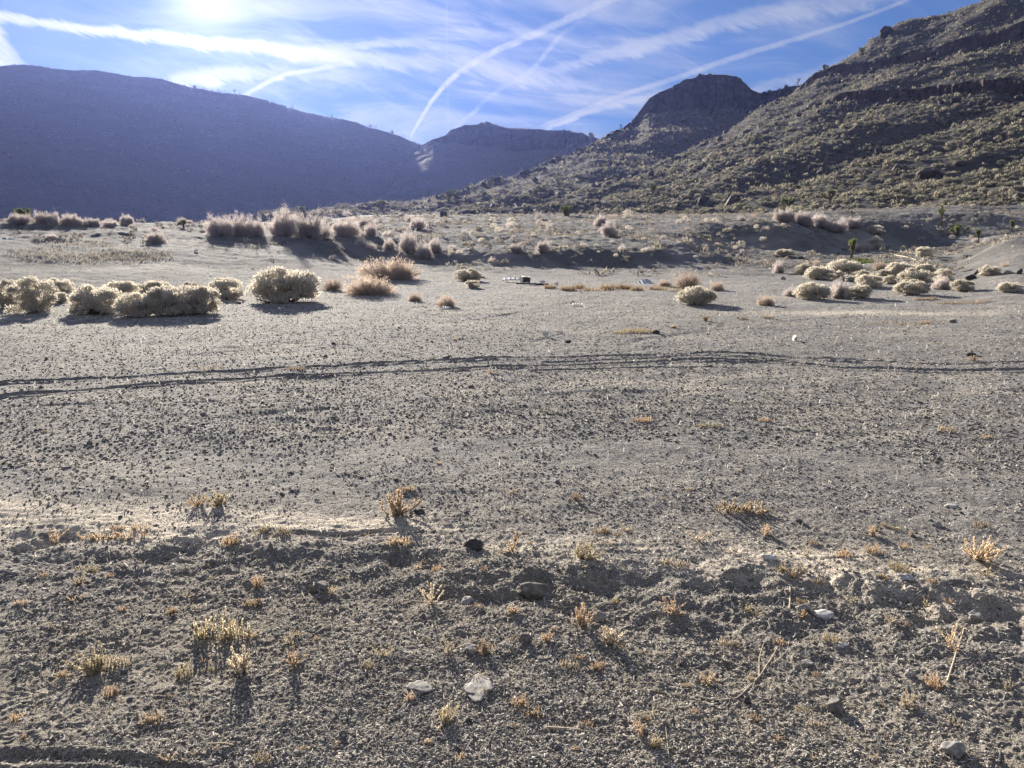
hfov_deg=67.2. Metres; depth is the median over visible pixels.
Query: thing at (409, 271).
tumbleweed
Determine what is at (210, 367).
dried weed
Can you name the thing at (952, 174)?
rock
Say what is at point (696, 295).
rabbitbrush
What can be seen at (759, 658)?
dry stalk
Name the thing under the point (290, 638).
dried weed
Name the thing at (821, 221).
saltbush
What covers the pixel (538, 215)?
scrub bush
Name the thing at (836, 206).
rock
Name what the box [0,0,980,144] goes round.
sky
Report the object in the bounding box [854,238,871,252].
saltbush
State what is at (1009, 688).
dried weed
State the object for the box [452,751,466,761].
dried weed
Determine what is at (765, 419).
dried weed
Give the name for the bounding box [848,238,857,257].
joshua tree
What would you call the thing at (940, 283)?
saltbush
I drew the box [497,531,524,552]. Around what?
dried weed
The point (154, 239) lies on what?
saltbush
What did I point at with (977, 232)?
joshua tree
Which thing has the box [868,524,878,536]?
dried weed
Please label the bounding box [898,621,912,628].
dried weed
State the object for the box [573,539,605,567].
dried weed
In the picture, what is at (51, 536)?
dried weed
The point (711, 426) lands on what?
dried weed
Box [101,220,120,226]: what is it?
saltbush
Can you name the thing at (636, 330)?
dry grass
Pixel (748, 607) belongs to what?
dried weed
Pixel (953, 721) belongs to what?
dried weed
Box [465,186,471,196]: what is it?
joshua tree
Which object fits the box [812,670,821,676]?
dried weed
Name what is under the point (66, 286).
rabbitbrush
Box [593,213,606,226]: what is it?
saltbush
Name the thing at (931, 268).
rabbitbrush
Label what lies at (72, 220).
saltbush
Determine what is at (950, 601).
dried weed
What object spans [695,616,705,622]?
rock
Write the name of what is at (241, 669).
dried weed
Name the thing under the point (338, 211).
slope brush
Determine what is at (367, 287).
tumbleweed
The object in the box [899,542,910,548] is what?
dried weed
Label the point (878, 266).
tumbleweed
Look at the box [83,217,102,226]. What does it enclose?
saltbush
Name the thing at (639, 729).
dried weed
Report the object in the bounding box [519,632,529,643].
rock
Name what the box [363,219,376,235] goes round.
saltbush
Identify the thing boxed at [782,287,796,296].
saltbush
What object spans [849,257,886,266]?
green grass
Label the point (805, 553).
dried weed
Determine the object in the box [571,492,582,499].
dried weed
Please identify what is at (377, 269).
tumbleweed
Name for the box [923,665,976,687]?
dry stalk
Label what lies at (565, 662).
dried weed
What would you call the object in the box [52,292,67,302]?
rabbitbrush
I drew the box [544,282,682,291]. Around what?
dry grass
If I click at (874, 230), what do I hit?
rabbitbrush
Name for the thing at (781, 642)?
dried weed
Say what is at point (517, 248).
saltbush
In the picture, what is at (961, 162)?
rock
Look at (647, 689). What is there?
dry stalk
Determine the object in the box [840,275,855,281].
rabbitbrush
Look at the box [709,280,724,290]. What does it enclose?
tumbleweed
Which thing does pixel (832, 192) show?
joshua tree
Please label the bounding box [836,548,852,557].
dried weed
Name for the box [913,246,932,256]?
rabbitbrush
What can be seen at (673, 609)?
dried weed
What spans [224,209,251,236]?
saltbush
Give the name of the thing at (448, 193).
joshua tree
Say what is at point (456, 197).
joshua tree
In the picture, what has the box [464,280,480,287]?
rabbitbrush
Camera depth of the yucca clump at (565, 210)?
88.82 m
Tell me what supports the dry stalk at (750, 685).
on the ground at (214, 257)
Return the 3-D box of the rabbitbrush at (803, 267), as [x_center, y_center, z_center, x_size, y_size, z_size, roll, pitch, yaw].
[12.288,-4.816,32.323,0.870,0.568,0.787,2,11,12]
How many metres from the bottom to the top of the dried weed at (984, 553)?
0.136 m
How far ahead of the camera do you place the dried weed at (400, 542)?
4.01 m
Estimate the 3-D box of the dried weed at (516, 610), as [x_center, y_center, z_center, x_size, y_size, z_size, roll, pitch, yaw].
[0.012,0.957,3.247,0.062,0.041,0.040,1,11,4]
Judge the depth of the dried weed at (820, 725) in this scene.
2.56 m
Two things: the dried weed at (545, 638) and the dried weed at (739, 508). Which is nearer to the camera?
the dried weed at (545, 638)
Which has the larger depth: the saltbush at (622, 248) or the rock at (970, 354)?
the saltbush at (622, 248)
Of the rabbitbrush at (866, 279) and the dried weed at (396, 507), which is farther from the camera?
the rabbitbrush at (866, 279)
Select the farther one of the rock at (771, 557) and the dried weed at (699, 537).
the dried weed at (699, 537)
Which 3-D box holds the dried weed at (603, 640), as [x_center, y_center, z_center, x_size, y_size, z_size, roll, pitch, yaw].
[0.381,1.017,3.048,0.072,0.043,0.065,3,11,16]
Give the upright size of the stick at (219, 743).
0.010 m
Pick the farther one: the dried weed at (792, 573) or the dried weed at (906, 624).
the dried weed at (792, 573)
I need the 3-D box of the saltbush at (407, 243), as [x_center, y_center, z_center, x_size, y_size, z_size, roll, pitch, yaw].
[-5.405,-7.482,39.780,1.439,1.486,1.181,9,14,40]
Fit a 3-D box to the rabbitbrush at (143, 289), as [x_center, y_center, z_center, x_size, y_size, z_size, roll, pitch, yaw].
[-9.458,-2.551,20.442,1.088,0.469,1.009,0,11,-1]
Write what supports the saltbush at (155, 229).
on the ground at (214, 257)
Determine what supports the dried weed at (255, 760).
on the ground at (214, 257)
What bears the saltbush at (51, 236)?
on the ground at (214, 257)
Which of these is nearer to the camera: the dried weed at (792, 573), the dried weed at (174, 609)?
the dried weed at (174, 609)
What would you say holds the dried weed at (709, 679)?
on the ground at (214, 257)
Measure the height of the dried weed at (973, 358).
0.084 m
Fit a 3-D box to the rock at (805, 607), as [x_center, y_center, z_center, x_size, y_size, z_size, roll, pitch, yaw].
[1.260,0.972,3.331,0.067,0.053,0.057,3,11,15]
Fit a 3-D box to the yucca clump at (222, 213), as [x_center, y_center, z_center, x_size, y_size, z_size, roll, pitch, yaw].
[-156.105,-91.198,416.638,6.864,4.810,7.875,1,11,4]
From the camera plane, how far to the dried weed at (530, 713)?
2.58 m
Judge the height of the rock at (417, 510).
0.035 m
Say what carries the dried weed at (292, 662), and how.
on the ground at (214, 257)
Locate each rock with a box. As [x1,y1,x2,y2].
[267,543,272,551]
[310,580,329,593]
[413,508,424,513]
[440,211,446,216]
[461,596,473,604]
[464,538,482,550]
[465,643,478,655]
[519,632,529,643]
[520,582,549,599]
[592,610,606,621]
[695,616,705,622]
[742,697,750,703]
[761,554,777,561]
[795,604,811,612]
[802,659,813,666]
[808,164,816,169]
[814,200,822,205]
[814,609,833,619]
[817,167,826,173]
[827,698,843,714]
[832,205,841,208]
[838,642,846,646]
[879,26,891,37]
[898,574,914,580]
[904,669,916,677]
[916,167,944,178]
[931,522,941,527]
[940,741,965,759]
[943,172,958,177]
[945,503,957,507]
[953,160,970,165]
[964,274,976,279]
[965,352,975,355]
[968,610,982,618]
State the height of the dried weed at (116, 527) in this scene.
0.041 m
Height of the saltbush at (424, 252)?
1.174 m
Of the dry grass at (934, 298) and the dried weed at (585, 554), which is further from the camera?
the dry grass at (934, 298)
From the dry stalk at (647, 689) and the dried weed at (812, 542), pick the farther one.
the dried weed at (812, 542)
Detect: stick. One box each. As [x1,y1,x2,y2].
[205,742,233,745]
[543,726,596,733]
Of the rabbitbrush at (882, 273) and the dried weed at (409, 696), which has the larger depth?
the rabbitbrush at (882, 273)
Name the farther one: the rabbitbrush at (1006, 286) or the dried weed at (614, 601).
the rabbitbrush at (1006, 286)
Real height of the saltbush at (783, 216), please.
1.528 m
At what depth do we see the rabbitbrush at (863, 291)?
19.75 m
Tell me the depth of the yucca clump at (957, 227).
62.23 m
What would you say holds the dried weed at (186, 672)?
on the ground at (214, 257)
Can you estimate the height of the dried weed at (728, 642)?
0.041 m
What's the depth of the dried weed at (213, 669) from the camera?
2.89 m
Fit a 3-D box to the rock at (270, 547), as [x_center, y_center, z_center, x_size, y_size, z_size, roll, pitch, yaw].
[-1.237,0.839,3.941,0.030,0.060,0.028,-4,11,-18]
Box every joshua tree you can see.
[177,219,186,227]
[376,200,385,213]
[440,191,452,200]
[452,189,460,204]
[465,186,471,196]
[589,132,594,142]
[649,183,656,194]
[820,188,835,203]
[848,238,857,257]
[938,204,945,225]
[975,230,980,242]
[1009,220,1014,231]
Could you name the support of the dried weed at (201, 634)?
on the ground at (214, 257)
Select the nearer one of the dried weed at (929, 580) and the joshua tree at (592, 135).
the dried weed at (929, 580)
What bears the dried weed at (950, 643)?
on the ground at (214, 257)
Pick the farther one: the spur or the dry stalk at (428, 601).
the spur
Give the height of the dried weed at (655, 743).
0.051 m
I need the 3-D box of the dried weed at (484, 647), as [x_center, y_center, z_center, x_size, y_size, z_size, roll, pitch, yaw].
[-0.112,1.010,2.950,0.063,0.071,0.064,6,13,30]
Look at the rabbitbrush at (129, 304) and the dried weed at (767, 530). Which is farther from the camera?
the rabbitbrush at (129, 304)
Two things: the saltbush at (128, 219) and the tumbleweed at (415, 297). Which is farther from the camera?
the saltbush at (128, 219)
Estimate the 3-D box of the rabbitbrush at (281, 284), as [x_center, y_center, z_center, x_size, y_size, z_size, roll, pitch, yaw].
[-5.559,-2.425,18.761,1.804,0.990,1.589,-3,11,-16]
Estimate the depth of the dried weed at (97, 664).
2.88 m
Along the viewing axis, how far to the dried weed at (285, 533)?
4.16 m
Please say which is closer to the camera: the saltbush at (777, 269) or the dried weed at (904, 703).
the dried weed at (904, 703)
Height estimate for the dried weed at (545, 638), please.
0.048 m
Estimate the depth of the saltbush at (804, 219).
59.49 m
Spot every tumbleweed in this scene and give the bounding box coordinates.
[321,276,343,290]
[342,273,397,295]
[343,251,423,280]
[389,260,417,280]
[407,292,422,301]
[436,294,456,306]
[658,279,672,286]
[671,267,701,287]
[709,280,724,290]
[757,292,775,305]
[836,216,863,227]
[871,259,887,270]
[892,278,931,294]
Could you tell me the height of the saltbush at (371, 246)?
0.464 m
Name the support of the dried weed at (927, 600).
on the ground at (214, 257)
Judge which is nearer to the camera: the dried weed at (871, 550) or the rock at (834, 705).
the rock at (834, 705)
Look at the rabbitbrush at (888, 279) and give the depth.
24.47 m
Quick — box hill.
[0,65,421,222]
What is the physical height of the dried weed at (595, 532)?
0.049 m
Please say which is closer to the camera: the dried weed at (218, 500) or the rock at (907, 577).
the rock at (907, 577)
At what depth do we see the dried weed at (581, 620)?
3.19 m
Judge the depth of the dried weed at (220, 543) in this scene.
4.08 m
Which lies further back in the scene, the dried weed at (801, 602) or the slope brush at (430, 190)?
the slope brush at (430, 190)
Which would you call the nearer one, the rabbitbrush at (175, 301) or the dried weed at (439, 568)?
the dried weed at (439, 568)
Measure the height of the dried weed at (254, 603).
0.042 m
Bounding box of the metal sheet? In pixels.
[636,279,651,283]
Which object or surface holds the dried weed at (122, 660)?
on the ground at (214, 257)
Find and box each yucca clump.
[13,207,30,216]
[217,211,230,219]
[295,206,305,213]
[560,205,571,215]
[781,197,795,207]
[949,223,969,235]
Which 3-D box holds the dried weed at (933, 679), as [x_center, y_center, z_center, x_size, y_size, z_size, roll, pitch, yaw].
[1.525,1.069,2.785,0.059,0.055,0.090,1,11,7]
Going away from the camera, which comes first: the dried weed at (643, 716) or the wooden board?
the dried weed at (643, 716)
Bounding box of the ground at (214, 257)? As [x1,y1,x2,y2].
[0,205,1023,767]
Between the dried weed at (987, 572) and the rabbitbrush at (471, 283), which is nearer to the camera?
the dried weed at (987, 572)
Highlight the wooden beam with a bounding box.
[516,282,548,284]
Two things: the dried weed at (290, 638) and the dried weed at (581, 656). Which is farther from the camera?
the dried weed at (290, 638)
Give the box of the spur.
[259,73,799,221]
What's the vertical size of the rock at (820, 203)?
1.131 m
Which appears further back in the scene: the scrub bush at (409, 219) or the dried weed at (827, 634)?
the scrub bush at (409, 219)
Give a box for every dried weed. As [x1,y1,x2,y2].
[7,711,24,721]
[18,734,27,740]
[48,528,68,543]
[54,669,68,678]
[61,640,122,674]
[69,571,89,584]
[75,562,100,572]
[76,529,132,540]
[102,684,119,698]
[103,654,132,671]
[110,523,125,530]
[127,523,142,530]
[135,523,147,536]
[138,709,164,724]
[158,751,177,761]
[165,607,177,615]
[174,658,193,679]
[186,490,207,506]
[193,605,249,644]
[201,363,220,369]
[202,488,229,505]
[203,666,216,672]
[218,537,239,546]
[223,533,239,546]
[226,644,251,675]
[241,596,261,607]
[250,574,263,589]
[252,523,269,533]
[254,745,270,763]
[275,525,291,536]
[282,633,294,643]
[283,642,309,668]
[285,366,304,369]
[323,585,338,593]
[361,660,374,668]
[369,644,394,656]
[380,489,422,515]
[384,535,411,545]
[397,484,415,491]
[403,690,415,700]
[418,581,443,604]
[432,565,442,571]
[436,701,459,729]
[440,634,458,654]
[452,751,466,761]
[473,638,492,655]
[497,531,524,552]
[501,484,522,493]
[508,606,521,614]
[510,694,528,707]
[520,705,542,718]
[541,632,554,642]
[558,659,578,671]
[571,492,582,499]
[571,602,596,626]
[571,653,585,660]
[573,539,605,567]
[577,718,592,729]
[590,661,602,670]
[594,525,606,533]
[599,625,625,645]
[600,635,616,647]
[610,596,621,604]
[632,713,646,735]
[633,415,652,422]
[641,713,650,720]
[645,733,666,747]
[659,595,685,614]
[660,556,689,568]
[684,529,713,541]
[696,422,722,427]
[699,670,719,685]
[702,315,711,320]
[713,496,769,515]
[719,637,732,647]
[740,604,756,610]
[746,606,763,614]
[748,712,762,721]
[758,417,771,421]
[760,523,771,535]
[773,638,786,645]
[775,564,788,571]
[781,562,807,577]
[796,597,810,603]
[796,609,808,617]
[803,547,810,555]
[807,718,826,730]
[808,539,818,544]
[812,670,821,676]
[813,578,824,583]
[821,629,843,643]
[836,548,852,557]
[865,543,883,553]
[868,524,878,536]
[878,572,892,579]
[881,609,899,622]
[888,556,912,573]
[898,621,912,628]
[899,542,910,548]
[900,694,914,709]
[922,595,933,606]
[924,671,945,690]
[927,576,940,583]
[936,623,960,651]
[937,424,958,432]
[941,595,955,603]
[946,715,961,725]
[961,535,1007,563]
[968,355,978,360]
[972,519,989,528]
[976,566,1001,576]
[980,434,994,438]
[1002,678,1016,690]
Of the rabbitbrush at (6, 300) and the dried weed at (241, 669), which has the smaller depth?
the dried weed at (241, 669)
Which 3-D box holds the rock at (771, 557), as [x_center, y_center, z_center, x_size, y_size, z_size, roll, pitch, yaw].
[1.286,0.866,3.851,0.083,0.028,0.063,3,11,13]
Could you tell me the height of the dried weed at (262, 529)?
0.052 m
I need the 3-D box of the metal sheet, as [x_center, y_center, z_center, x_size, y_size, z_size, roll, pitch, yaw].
[4.476,-3.425,26.018,0.501,0.138,0.370,0,31,-6]
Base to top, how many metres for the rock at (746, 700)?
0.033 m
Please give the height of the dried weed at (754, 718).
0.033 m
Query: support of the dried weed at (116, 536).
on the ground at (214, 257)
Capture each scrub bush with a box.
[404,213,414,220]
[506,222,515,227]
[535,211,543,218]
[535,217,542,223]
[621,209,632,217]
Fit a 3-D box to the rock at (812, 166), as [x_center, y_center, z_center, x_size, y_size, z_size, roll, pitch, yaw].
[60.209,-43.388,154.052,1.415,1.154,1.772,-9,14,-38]
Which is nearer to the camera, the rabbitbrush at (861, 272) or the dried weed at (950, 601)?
the dried weed at (950, 601)
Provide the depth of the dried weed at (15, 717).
2.62 m
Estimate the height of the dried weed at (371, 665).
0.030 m
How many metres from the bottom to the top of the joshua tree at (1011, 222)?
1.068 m
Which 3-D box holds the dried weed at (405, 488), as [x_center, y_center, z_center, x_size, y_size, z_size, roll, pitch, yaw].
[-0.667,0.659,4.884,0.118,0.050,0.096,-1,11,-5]
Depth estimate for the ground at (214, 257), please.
4.94 m
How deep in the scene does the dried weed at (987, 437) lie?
6.09 m
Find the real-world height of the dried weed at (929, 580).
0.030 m
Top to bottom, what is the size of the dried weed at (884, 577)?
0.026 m
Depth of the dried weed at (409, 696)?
2.68 m
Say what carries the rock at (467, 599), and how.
on the ground at (214, 257)
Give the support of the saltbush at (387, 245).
on the ground at (214, 257)
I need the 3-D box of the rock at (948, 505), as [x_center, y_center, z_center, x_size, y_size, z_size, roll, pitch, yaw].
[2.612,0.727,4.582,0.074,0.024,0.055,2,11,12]
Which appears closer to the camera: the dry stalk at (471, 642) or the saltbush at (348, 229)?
the dry stalk at (471, 642)
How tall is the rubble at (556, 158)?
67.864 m
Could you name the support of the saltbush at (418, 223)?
on the ground at (214, 257)
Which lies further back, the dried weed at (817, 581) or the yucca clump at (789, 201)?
the yucca clump at (789, 201)
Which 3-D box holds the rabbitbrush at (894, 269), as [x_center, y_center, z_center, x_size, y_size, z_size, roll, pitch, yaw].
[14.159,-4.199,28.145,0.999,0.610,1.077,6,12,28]
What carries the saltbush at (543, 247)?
on the ground at (214, 257)
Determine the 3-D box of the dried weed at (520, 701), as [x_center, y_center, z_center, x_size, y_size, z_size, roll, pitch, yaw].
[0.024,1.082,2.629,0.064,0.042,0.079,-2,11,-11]
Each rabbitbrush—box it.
[0,278,21,308]
[2,275,60,313]
[43,277,77,293]
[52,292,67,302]
[66,284,125,314]
[103,280,139,294]
[110,291,163,317]
[134,279,170,294]
[139,283,210,316]
[182,281,197,288]
[184,284,224,313]
[208,277,244,299]
[245,265,321,303]
[451,268,482,280]
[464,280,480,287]
[673,285,718,305]
[736,240,745,246]
[775,248,795,255]
[792,281,832,299]
[794,263,812,274]
[803,266,834,279]
[824,259,864,274]
[831,270,845,279]
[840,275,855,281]
[848,284,873,298]
[854,270,869,276]
[854,273,883,287]
[864,235,884,249]
[867,225,884,233]
[874,269,890,276]
[880,275,897,283]
[885,261,913,276]
[896,267,934,284]
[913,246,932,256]
[913,263,936,272]
[933,268,954,280]
[949,279,975,291]
[977,264,1002,275]
[995,281,1023,291]
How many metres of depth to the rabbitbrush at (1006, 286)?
19.82 m
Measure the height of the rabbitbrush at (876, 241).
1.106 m
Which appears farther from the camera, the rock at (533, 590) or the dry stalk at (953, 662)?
the rock at (533, 590)
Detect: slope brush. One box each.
[0,63,419,222]
[257,73,798,220]
[374,122,588,200]
[451,0,1023,214]
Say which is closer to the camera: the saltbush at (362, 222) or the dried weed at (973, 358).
the dried weed at (973, 358)
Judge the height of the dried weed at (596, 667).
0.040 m
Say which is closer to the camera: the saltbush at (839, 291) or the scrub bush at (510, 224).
the saltbush at (839, 291)
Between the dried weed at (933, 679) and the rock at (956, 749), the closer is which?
the rock at (956, 749)
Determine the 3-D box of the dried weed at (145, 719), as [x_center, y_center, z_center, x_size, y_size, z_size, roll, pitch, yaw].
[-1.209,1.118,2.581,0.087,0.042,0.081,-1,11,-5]
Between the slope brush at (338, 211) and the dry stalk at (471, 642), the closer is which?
the dry stalk at (471, 642)
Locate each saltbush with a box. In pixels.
[4,213,34,223]
[31,207,63,225]
[44,234,58,239]
[60,211,86,226]
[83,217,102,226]
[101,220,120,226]
[120,213,133,223]
[143,231,167,243]
[149,226,161,230]
[202,211,235,236]
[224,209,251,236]
[242,214,265,237]
[264,199,300,237]
[292,206,334,238]
[328,217,362,236]
[358,214,376,226]
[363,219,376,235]
[364,241,375,249]
[382,231,391,235]
[383,237,395,249]
[398,225,417,252]
[408,215,428,229]
[415,240,434,258]
[427,235,442,253]
[508,243,523,252]
[535,238,550,251]
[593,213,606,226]
[599,219,619,237]
[617,244,626,249]
[771,257,784,273]
[772,207,796,221]
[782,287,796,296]
[794,208,813,225]
[812,213,829,227]
[823,217,849,231]
[829,277,853,298]
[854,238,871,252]
[929,274,952,289]
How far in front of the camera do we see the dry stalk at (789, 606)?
3.43 m
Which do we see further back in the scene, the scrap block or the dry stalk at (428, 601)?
the scrap block
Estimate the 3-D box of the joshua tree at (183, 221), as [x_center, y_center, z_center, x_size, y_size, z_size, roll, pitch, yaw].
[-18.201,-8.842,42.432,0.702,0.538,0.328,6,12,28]
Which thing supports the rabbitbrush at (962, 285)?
on the ground at (214, 257)
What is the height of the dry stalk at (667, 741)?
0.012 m
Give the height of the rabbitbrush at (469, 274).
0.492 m
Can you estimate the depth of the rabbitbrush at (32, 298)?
15.98 m
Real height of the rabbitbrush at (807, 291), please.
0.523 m
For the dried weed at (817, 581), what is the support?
on the ground at (214, 257)
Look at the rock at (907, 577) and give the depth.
3.60 m
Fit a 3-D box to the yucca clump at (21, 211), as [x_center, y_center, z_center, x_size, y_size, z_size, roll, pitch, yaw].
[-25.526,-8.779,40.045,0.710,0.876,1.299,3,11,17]
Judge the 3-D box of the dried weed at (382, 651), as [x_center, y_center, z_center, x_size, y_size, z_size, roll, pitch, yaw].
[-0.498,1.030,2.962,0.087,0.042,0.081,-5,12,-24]
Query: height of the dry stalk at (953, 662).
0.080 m
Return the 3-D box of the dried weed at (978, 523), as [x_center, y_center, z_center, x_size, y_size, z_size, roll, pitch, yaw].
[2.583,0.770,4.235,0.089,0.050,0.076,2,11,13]
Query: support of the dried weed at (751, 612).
on the ground at (214, 257)
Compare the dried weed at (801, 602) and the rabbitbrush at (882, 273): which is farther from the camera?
the rabbitbrush at (882, 273)
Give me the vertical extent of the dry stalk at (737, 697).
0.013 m
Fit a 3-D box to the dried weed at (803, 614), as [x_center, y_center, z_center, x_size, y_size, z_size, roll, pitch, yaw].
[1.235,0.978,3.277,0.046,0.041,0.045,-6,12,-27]
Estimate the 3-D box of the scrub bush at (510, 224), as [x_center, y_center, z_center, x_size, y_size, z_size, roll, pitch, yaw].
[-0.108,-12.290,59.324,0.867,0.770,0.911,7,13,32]
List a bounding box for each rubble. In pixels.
[450,8,1023,214]
[513,107,749,189]
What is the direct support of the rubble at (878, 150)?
on the hillside
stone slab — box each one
[406,680,434,694]
[464,673,494,701]
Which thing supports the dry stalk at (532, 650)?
on the ground at (214, 257)
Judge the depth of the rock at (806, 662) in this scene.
2.92 m
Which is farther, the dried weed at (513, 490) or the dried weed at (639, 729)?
the dried weed at (513, 490)
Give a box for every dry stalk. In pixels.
[370,677,413,681]
[398,656,439,667]
[403,598,455,602]
[456,636,490,648]
[518,631,549,664]
[616,689,684,696]
[639,682,684,686]
[665,724,669,757]
[695,683,750,700]
[743,646,777,692]
[759,643,763,674]
[788,587,790,607]
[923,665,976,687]
[946,616,967,681]
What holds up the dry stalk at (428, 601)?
on the ground at (214, 257)
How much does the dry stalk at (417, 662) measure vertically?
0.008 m
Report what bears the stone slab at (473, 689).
on the ground at (214, 257)
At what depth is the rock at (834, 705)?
2.64 m
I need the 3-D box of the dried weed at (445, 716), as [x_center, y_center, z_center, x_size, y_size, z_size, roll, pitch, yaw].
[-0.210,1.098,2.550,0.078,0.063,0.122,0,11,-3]
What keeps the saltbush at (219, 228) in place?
on the ground at (214, 257)
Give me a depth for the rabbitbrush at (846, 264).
30.51 m
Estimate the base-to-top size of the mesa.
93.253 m
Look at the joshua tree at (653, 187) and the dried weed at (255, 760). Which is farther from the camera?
the joshua tree at (653, 187)
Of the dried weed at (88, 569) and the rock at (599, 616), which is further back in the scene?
the dried weed at (88, 569)
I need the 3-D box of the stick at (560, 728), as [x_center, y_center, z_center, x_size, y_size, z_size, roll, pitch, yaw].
[0.189,1.125,2.508,0.179,0.012,0.012,2,11,8]
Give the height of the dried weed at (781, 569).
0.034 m
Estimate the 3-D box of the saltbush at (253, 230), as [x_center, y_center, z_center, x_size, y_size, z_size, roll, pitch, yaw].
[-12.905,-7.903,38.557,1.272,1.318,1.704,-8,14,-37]
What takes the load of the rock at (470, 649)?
on the ground at (214, 257)
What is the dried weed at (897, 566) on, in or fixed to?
on the ground at (214, 257)
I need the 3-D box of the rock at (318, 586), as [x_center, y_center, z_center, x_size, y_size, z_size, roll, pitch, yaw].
[-0.878,0.942,3.545,0.084,0.080,0.077,7,13,33]
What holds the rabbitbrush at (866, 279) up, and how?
on the ground at (214, 257)
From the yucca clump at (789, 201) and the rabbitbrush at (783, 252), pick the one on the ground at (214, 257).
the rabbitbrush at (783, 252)
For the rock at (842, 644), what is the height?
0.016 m
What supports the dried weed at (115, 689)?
on the ground at (214, 257)
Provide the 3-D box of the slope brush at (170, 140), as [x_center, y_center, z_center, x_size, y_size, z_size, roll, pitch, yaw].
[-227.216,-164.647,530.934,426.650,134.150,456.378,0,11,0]
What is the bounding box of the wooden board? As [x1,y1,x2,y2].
[502,277,519,280]
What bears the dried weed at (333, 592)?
on the ground at (214, 257)
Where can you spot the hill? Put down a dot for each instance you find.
(25, 180)
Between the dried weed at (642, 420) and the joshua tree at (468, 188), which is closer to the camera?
the dried weed at (642, 420)
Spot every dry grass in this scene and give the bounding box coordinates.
[5,236,173,264]
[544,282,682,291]
[612,327,653,333]
[865,296,989,325]
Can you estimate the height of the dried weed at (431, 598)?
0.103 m
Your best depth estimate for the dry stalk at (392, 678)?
2.80 m
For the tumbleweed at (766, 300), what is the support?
on the ground at (214, 257)
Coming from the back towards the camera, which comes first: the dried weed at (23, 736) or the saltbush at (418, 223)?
the saltbush at (418, 223)
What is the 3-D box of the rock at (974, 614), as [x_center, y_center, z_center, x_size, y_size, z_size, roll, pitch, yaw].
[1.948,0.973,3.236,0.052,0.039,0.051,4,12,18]
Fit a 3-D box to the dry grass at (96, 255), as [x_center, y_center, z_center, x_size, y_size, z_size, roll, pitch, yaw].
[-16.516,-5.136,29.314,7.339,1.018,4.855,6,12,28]
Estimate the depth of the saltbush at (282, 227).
39.19 m
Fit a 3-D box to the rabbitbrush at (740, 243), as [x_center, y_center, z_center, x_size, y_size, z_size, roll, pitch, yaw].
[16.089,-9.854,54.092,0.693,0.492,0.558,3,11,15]
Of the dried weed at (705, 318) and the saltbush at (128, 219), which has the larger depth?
the saltbush at (128, 219)
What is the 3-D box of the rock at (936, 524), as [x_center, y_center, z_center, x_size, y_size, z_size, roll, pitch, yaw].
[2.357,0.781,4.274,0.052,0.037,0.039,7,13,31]
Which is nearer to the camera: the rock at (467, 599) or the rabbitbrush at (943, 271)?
the rock at (467, 599)
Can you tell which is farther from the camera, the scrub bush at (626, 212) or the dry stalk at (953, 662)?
the scrub bush at (626, 212)
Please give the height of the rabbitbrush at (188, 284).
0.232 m
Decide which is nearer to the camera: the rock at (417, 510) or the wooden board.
the rock at (417, 510)
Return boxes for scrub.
[0,202,1023,279]
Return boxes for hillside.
[454,0,1023,214]
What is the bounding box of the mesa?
[373,122,598,202]
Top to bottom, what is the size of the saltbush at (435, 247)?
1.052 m
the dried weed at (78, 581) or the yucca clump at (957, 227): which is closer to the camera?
the dried weed at (78, 581)
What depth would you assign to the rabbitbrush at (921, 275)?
23.64 m
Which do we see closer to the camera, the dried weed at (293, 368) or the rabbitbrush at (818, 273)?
the dried weed at (293, 368)
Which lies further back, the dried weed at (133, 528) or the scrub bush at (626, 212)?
the scrub bush at (626, 212)
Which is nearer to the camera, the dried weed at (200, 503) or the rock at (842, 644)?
the rock at (842, 644)
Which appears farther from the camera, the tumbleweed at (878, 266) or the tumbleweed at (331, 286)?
the tumbleweed at (878, 266)
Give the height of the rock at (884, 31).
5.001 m
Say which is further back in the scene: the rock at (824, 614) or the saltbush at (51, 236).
the saltbush at (51, 236)
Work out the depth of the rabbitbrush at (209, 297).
15.83 m
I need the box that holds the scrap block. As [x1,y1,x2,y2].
[520,276,530,282]
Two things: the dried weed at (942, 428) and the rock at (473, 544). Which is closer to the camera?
the rock at (473, 544)
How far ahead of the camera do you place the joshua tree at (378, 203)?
195.87 m
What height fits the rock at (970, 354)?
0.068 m
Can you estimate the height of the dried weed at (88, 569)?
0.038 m
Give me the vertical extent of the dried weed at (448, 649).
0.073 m
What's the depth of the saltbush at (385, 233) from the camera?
45.28 m
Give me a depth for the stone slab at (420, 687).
2.73 m
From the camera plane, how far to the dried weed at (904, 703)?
2.66 m
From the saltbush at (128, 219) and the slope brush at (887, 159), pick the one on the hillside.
the slope brush at (887, 159)
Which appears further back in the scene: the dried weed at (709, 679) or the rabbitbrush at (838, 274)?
the rabbitbrush at (838, 274)
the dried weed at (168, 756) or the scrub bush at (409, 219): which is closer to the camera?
the dried weed at (168, 756)
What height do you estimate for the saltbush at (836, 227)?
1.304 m

